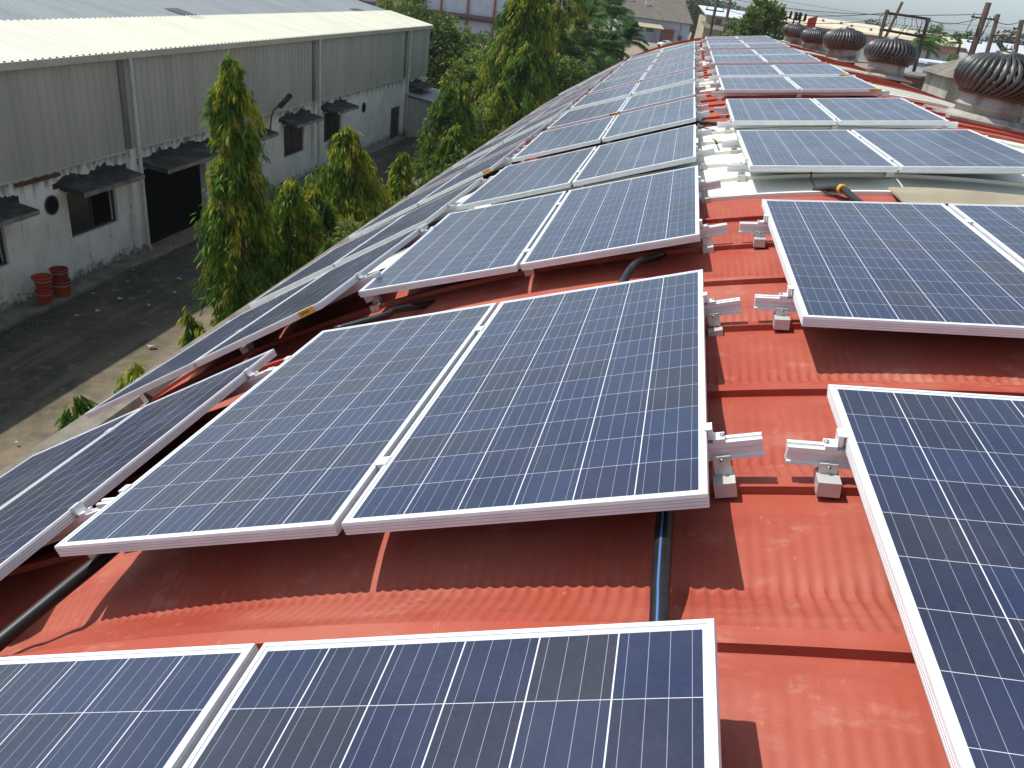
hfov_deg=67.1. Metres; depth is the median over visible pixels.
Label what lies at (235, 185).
ashoka tree
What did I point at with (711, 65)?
mounting rail
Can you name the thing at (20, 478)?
solar panel
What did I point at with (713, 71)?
mounting rail
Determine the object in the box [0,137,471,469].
lane
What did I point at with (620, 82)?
solar panel
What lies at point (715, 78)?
mounting rail
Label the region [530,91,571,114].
solar panel
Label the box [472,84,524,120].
bush
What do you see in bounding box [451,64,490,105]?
tree
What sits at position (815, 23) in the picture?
power line
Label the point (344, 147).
ashoka tree
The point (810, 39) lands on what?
turbine vent
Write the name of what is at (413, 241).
mounting rail
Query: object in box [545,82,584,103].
solar panel
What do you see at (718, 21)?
window
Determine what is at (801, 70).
solar panel
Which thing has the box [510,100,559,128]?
solar panel
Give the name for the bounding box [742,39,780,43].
solar panel
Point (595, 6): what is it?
palm tree
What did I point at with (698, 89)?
mounting rail
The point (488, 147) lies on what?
solar panel
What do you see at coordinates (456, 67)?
tree
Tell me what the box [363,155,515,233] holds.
mounting rail
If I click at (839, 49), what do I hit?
turbine vent
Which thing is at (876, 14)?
power line
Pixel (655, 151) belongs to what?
solar panel
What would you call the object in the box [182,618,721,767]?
solar panel
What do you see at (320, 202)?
ashoka tree
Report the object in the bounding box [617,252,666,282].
conduit
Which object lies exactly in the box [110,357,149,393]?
ashoka tree
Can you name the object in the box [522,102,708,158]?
mounting rail
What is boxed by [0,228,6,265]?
window
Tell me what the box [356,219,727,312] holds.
mounting rail
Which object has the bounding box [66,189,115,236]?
window
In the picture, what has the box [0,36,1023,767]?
factory shed
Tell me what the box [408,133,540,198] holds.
mounting rail
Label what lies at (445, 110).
ashoka tree
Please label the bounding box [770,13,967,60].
cream shed
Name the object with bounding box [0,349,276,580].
solar panel
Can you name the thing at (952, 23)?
power line
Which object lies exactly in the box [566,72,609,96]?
solar panel
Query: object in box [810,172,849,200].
cable
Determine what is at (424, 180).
ashoka tree
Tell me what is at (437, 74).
tree
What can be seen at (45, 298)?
bucket
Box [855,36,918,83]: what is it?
turbine vent
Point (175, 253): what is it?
weeds
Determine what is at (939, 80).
hip roof shed
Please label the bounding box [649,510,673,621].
conduit
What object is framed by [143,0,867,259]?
ground
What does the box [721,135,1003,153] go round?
mounting rail
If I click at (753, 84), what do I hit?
solar panel
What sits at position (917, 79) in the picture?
shed
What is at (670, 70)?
solar panel
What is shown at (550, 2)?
ashoka tree
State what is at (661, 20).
brown roof house
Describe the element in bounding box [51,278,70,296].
bucket
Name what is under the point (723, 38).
solar panel
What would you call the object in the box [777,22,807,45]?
turbine vent
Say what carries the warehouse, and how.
on the ground
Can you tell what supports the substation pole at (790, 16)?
on the ground
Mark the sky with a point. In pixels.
(949, 12)
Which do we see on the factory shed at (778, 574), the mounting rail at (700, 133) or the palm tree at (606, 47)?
the mounting rail at (700, 133)
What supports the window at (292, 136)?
in the warehouse
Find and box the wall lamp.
[270,93,291,129]
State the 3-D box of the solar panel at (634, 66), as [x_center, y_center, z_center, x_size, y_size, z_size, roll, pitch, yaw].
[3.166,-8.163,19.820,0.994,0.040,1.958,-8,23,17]
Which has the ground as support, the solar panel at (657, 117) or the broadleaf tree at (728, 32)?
the broadleaf tree at (728, 32)
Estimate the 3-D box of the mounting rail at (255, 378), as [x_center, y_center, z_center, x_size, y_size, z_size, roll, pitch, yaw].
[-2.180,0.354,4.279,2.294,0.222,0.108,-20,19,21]
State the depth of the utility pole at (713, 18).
68.41 m
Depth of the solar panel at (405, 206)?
9.62 m
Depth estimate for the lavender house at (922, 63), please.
53.64 m
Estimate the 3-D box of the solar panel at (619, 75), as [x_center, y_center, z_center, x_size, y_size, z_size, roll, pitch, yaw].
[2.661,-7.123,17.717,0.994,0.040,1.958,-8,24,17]
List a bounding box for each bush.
[271,190,331,285]
[297,216,362,254]
[363,193,404,216]
[426,104,507,154]
[433,149,466,177]
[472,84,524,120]
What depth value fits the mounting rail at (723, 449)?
2.15 m
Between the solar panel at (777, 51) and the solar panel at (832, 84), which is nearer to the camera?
the solar panel at (832, 84)
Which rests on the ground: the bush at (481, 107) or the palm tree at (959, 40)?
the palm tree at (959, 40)
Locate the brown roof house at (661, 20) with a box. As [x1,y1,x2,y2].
[612,0,692,42]
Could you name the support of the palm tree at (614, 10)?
on the ground
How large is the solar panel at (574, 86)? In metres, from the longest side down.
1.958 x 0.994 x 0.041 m
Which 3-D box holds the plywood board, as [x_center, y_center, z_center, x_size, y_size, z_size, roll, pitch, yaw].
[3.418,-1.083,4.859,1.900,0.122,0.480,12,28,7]
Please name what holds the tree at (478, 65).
on the ground
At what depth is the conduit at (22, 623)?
2.42 m
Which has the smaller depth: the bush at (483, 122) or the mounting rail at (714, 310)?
the mounting rail at (714, 310)
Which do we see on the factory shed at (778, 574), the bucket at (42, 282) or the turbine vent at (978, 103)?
the turbine vent at (978, 103)
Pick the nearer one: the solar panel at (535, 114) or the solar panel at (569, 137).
the solar panel at (569, 137)
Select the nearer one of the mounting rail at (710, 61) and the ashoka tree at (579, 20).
the mounting rail at (710, 61)
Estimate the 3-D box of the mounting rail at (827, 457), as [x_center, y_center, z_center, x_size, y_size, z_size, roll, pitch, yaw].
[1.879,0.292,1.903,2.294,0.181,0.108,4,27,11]
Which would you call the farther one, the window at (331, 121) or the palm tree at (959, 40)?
the palm tree at (959, 40)
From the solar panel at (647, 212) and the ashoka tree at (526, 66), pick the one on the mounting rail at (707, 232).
the solar panel at (647, 212)
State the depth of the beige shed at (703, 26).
165.16 m
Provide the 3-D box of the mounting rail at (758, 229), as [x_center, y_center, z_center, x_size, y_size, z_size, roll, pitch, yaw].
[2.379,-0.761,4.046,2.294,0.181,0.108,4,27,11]
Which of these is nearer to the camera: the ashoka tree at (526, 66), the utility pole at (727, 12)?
the ashoka tree at (526, 66)
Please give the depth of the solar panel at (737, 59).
15.71 m
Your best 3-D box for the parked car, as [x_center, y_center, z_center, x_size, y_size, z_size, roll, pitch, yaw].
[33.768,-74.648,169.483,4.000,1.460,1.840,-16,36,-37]
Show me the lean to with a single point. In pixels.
(417, 112)
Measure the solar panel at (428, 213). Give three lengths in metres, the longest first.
1.958 x 0.994 x 0.041 m
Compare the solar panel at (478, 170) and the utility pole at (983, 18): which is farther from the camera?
the utility pole at (983, 18)
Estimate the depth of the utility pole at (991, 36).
46.49 m
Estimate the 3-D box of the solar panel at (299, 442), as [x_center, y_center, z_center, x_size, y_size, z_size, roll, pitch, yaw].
[-0.755,0.069,3.161,0.994,0.040,1.958,-7,22,17]
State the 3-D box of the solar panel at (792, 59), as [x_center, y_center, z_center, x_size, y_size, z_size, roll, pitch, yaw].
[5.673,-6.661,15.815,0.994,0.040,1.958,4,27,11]
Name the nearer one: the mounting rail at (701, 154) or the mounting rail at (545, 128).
the mounting rail at (701, 154)
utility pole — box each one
[706,0,723,36]
[722,0,731,34]
[883,2,903,38]
[966,2,995,55]
[985,14,1000,51]
[1005,20,1023,52]
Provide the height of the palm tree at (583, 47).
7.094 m
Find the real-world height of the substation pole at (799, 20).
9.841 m
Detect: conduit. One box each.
[0,552,119,651]
[334,299,435,328]
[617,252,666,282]
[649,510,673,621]
[683,121,716,125]
[812,184,864,201]
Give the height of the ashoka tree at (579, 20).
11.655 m
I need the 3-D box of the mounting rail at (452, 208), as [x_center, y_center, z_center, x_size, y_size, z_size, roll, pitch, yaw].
[-1.429,-1.242,7.486,2.294,0.222,0.108,-20,19,21]
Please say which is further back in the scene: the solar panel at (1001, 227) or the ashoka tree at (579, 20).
the ashoka tree at (579, 20)
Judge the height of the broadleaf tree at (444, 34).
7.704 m
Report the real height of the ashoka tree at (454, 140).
4.388 m
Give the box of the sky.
[686,0,1023,43]
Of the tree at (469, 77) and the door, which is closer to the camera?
the tree at (469, 77)
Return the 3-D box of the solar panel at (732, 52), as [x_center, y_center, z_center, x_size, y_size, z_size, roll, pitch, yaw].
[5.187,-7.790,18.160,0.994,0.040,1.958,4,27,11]
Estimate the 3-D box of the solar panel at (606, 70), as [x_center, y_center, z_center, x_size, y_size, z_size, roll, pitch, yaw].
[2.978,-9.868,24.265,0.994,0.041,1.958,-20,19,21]
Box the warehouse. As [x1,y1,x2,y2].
[0,0,434,331]
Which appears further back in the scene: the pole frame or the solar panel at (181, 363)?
the pole frame
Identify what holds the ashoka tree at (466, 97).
on the ground
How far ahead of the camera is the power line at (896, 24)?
112.43 m
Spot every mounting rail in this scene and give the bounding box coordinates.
[42,501,99,557]
[96,422,763,508]
[104,366,273,432]
[135,270,381,407]
[226,225,438,322]
[265,292,741,374]
[276,202,458,296]
[329,177,489,251]
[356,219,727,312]
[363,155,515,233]
[385,148,521,212]
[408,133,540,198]
[417,176,720,238]
[437,122,552,177]
[452,111,567,168]
[458,145,714,209]
[489,127,711,178]
[513,109,709,162]
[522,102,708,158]
[539,93,706,133]
[553,84,705,122]
[565,77,704,111]
[575,72,703,103]
[583,67,702,96]
[703,47,794,52]
[705,56,817,63]
[706,61,826,69]
[707,66,842,75]
[708,72,855,83]
[710,79,870,91]
[712,87,889,100]
[714,102,925,118]
[717,117,958,133]
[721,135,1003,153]
[727,158,1023,181]
[739,214,974,246]
[753,285,796,329]
[784,428,850,497]
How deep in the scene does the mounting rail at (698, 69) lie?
14.47 m
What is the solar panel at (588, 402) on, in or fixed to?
on the mounting rail at (723, 449)
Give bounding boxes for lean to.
[405,88,442,137]
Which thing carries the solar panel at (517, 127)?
on the factory shed at (778, 574)
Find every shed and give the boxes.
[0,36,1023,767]
[694,5,745,38]
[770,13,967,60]
[903,72,925,89]
[920,57,1023,122]
[958,39,999,58]
[1003,43,1023,53]
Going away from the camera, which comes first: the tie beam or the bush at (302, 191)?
the bush at (302, 191)
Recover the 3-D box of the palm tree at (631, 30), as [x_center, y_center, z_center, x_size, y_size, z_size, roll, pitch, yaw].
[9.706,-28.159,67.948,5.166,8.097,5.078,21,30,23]
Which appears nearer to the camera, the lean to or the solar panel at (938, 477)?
the solar panel at (938, 477)
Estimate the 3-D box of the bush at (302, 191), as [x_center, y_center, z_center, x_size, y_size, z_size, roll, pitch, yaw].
[-6.340,-3.828,22.733,2.493,3.665,3.379,2,28,-10]
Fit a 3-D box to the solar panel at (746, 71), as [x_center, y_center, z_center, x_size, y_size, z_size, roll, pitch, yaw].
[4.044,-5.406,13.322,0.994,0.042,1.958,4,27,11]
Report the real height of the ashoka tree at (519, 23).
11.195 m
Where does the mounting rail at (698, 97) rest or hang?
on the factory shed at (778, 574)
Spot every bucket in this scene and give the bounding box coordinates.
[30,273,52,291]
[35,288,53,304]
[49,266,68,282]
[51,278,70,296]
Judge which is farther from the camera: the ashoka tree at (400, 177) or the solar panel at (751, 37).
the ashoka tree at (400, 177)
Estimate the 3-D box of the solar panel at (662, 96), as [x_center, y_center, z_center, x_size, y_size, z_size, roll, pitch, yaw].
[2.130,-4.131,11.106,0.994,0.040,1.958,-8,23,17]
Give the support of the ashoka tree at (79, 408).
on the ground
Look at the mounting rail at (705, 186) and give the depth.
5.38 m
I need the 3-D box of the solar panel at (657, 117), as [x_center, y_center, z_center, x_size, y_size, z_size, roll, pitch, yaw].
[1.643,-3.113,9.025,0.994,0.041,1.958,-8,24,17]
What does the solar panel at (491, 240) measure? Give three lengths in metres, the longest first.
1.958 x 0.994 x 0.040 m
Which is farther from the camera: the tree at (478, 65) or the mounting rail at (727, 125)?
the tree at (478, 65)
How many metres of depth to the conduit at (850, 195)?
5.07 m
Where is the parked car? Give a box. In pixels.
[657,40,671,46]
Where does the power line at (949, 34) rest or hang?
attached to the utility pole at (983, 18)
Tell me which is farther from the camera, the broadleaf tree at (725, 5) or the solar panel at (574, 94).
the broadleaf tree at (725, 5)
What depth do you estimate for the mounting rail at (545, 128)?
11.95 m
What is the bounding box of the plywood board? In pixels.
[888,187,1023,205]
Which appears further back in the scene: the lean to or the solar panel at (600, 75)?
the lean to
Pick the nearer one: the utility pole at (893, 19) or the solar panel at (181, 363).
the solar panel at (181, 363)
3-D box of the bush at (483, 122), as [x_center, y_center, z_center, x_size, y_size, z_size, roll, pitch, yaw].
[-2.345,-11.887,38.576,4.297,4.081,3.401,2,28,-10]
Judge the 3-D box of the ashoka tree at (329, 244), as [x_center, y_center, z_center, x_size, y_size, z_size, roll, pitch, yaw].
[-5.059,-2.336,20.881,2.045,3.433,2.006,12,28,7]
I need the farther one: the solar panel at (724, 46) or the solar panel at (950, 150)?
the solar panel at (724, 46)
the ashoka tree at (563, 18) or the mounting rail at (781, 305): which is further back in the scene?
the ashoka tree at (563, 18)
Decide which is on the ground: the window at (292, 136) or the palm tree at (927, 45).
the palm tree at (927, 45)
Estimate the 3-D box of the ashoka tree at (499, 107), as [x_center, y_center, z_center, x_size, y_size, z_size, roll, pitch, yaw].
[-0.648,-12.808,40.277,3.127,5.684,3.062,12,28,7]
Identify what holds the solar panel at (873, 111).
on the mounting rail at (723, 110)
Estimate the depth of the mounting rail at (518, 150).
9.78 m
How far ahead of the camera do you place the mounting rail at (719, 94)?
10.44 m
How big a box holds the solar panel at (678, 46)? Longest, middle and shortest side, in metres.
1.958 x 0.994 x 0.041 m
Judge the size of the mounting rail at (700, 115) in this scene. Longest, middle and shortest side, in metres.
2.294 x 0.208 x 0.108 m
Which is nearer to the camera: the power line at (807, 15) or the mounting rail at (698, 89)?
the mounting rail at (698, 89)
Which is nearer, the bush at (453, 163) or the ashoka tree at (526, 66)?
the bush at (453, 163)
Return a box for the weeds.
[0,138,434,343]
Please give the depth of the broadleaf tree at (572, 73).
46.76 m
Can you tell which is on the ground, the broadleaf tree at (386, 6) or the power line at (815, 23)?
the broadleaf tree at (386, 6)
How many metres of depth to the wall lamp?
31.61 m
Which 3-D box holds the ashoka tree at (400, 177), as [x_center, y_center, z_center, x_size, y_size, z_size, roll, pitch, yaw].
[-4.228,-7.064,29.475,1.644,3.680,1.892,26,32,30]
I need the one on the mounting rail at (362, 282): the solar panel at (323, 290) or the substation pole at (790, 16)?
the solar panel at (323, 290)
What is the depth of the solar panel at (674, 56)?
19.23 m
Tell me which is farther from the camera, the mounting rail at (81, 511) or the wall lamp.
the wall lamp
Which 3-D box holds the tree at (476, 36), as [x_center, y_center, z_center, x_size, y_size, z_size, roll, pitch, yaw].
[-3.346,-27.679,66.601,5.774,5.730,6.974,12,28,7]
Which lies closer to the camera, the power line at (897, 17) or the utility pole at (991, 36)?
the utility pole at (991, 36)
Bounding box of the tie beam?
[992,34,1015,38]
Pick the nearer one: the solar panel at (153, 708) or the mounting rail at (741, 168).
the solar panel at (153, 708)
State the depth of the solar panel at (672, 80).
12.86 m
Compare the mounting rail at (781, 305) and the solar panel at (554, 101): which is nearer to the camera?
the mounting rail at (781, 305)
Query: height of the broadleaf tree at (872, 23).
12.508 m
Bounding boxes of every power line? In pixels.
[717,6,887,23]
[720,1,882,15]
[737,5,1013,42]
[737,10,1001,46]
[739,0,980,15]
[750,0,1023,36]
[782,0,1016,28]
[928,18,977,23]
[930,27,981,35]
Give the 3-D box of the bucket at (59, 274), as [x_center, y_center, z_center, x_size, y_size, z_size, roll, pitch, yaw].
[-12.515,-3.031,21.342,0.474,0.340,0.469,12,28,7]
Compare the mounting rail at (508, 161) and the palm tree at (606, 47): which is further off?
the palm tree at (606, 47)
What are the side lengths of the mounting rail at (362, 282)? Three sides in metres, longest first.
2.294 x 0.222 x 0.108 m
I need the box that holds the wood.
[548,0,1006,50]
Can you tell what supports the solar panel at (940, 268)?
on the mounting rail at (781, 305)
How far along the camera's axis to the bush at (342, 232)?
21.51 m
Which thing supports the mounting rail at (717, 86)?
on the factory shed at (778, 574)
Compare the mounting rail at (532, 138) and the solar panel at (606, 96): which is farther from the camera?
the solar panel at (606, 96)
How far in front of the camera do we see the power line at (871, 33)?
115.90 m
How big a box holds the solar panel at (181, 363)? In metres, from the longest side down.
1.958 x 0.994 x 0.040 m
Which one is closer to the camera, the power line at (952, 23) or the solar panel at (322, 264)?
the solar panel at (322, 264)
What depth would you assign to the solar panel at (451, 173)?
11.57 m
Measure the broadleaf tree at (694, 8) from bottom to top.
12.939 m
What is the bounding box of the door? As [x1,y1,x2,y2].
[659,29,674,41]
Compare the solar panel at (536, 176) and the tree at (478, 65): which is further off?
the tree at (478, 65)
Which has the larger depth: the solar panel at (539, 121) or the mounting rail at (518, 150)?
the solar panel at (539, 121)
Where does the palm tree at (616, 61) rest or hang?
on the ground
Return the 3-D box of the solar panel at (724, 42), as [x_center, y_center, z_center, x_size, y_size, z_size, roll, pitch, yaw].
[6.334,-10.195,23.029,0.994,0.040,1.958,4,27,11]
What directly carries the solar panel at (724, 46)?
on the mounting rail
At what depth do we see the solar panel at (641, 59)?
21.56 m
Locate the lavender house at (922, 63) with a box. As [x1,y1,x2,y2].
[887,56,945,73]
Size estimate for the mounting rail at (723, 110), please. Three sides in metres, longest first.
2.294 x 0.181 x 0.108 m
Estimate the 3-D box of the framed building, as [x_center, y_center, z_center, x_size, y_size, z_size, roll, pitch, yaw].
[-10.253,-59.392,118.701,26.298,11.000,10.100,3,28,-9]
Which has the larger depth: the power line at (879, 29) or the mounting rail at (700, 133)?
the power line at (879, 29)
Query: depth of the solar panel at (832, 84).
10.81 m
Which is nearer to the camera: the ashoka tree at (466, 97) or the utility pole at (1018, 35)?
the ashoka tree at (466, 97)
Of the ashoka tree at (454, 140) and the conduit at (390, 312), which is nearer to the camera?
the conduit at (390, 312)
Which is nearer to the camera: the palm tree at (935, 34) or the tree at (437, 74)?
the tree at (437, 74)
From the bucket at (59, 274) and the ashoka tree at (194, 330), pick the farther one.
the bucket at (59, 274)
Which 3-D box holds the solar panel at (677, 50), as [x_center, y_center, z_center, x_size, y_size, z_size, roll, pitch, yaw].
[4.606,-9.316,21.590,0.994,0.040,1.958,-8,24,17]
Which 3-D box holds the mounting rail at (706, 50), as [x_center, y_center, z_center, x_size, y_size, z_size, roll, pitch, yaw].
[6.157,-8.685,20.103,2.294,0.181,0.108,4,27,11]
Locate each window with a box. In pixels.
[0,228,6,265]
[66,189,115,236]
[284,125,301,156]
[324,113,338,141]
[715,18,721,24]
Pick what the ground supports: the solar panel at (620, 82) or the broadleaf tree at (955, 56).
the broadleaf tree at (955, 56)
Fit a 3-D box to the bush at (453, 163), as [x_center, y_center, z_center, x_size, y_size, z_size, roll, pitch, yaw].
[-2.374,-7.927,31.691,2.852,3.159,2.478,12,28,7]
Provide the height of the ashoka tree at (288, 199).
4.890 m
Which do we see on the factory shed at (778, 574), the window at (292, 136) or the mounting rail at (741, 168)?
the mounting rail at (741, 168)
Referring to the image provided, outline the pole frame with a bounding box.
[877,9,930,71]
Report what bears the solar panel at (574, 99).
on the factory shed at (778, 574)
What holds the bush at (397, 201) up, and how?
on the ground
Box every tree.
[54,395,97,432]
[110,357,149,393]
[176,307,205,347]
[189,49,291,330]
[250,175,331,287]
[278,187,348,267]
[292,126,399,235]
[313,238,336,258]
[375,0,435,15]
[380,0,475,100]
[385,151,416,201]
[410,82,474,185]
[416,175,432,188]
[426,62,484,88]
[430,81,480,168]
[431,123,468,175]
[436,46,483,95]
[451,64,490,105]
[455,49,496,109]
[457,28,491,61]
[471,0,567,118]
[476,81,518,147]
[478,41,548,138]
[539,0,555,58]
[548,52,596,99]
[549,0,574,67]
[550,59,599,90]
[554,26,608,71]
[559,0,589,66]
[566,0,615,34]
[585,53,621,79]
[587,20,629,71]
[591,0,635,31]
[611,14,648,58]
[685,0,723,38]
[689,0,740,32]
[718,7,757,35]
[732,0,789,39]
[862,18,886,35]
[910,24,949,58]
[913,30,940,58]
[941,54,959,61]
[942,29,974,59]
[980,27,1023,50]
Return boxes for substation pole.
[789,11,800,21]
[795,12,806,31]
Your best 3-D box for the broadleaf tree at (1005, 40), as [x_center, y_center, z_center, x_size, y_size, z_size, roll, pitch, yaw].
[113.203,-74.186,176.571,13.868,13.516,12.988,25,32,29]
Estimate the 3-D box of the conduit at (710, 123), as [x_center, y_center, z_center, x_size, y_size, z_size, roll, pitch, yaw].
[2.151,-2.845,8.453,0.932,0.207,0.190,28,34,33]
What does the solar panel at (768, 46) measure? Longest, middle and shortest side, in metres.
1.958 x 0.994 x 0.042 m
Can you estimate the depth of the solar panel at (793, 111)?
8.29 m
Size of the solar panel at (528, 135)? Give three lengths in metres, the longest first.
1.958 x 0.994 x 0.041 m
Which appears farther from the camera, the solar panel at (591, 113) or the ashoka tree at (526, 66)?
the ashoka tree at (526, 66)
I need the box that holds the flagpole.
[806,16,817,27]
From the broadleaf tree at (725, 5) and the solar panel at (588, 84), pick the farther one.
the broadleaf tree at (725, 5)
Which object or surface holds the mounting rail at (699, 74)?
on the factory shed at (778, 574)
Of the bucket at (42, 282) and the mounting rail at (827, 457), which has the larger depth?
the bucket at (42, 282)
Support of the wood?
on the ground
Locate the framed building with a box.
[358,0,506,42]
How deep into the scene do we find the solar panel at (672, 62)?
17.18 m
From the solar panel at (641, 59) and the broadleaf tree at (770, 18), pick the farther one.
the broadleaf tree at (770, 18)
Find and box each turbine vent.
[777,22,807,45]
[800,27,826,52]
[822,26,868,64]
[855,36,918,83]
[923,49,1023,132]
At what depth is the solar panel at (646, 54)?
23.81 m
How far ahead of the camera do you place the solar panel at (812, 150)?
6.04 m
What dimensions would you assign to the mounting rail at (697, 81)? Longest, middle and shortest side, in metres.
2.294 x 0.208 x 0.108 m
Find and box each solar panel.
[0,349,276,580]
[0,407,141,507]
[0,643,258,767]
[54,303,496,556]
[85,272,325,418]
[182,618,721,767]
[194,223,427,366]
[249,215,402,307]
[334,177,483,266]
[341,269,709,534]
[349,173,459,239]
[359,191,565,296]
[408,148,494,197]
[418,141,525,205]
[452,127,522,167]
[457,146,596,210]
[467,120,552,168]
[485,113,541,144]
[504,102,572,142]
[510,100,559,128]
[512,115,615,161]
[520,165,699,270]
[530,90,588,122]
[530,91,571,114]
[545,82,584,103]
[547,97,628,130]
[550,80,599,108]
[558,76,592,94]
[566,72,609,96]
[571,83,637,109]
[572,124,696,186]
[578,66,617,87]
[588,61,623,79]
[589,72,645,93]
[602,65,650,82]
[602,97,695,141]
[613,59,655,73]
[620,53,658,66]
[620,82,694,113]
[627,49,661,60]
[632,69,694,95]
[642,60,694,81]
[648,54,694,70]
[654,49,694,63]
[657,44,694,57]
[661,41,694,51]
[705,36,737,39]
[707,40,742,44]
[708,44,748,49]
[710,49,756,56]
[712,55,765,64]
[715,65,781,77]
[719,77,799,92]
[726,98,836,124]
[736,35,770,39]
[736,130,897,171]
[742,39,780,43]
[747,43,789,48]
[753,49,804,55]
[760,54,820,63]
[762,199,1023,337]
[773,64,849,76]
[786,76,880,91]
[813,98,948,124]
[827,384,1023,767]
[851,129,1023,172]
[948,204,1023,266]
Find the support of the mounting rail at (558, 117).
on the factory shed at (778, 574)
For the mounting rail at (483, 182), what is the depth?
8.21 m
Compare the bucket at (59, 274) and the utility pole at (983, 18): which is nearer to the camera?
the bucket at (59, 274)

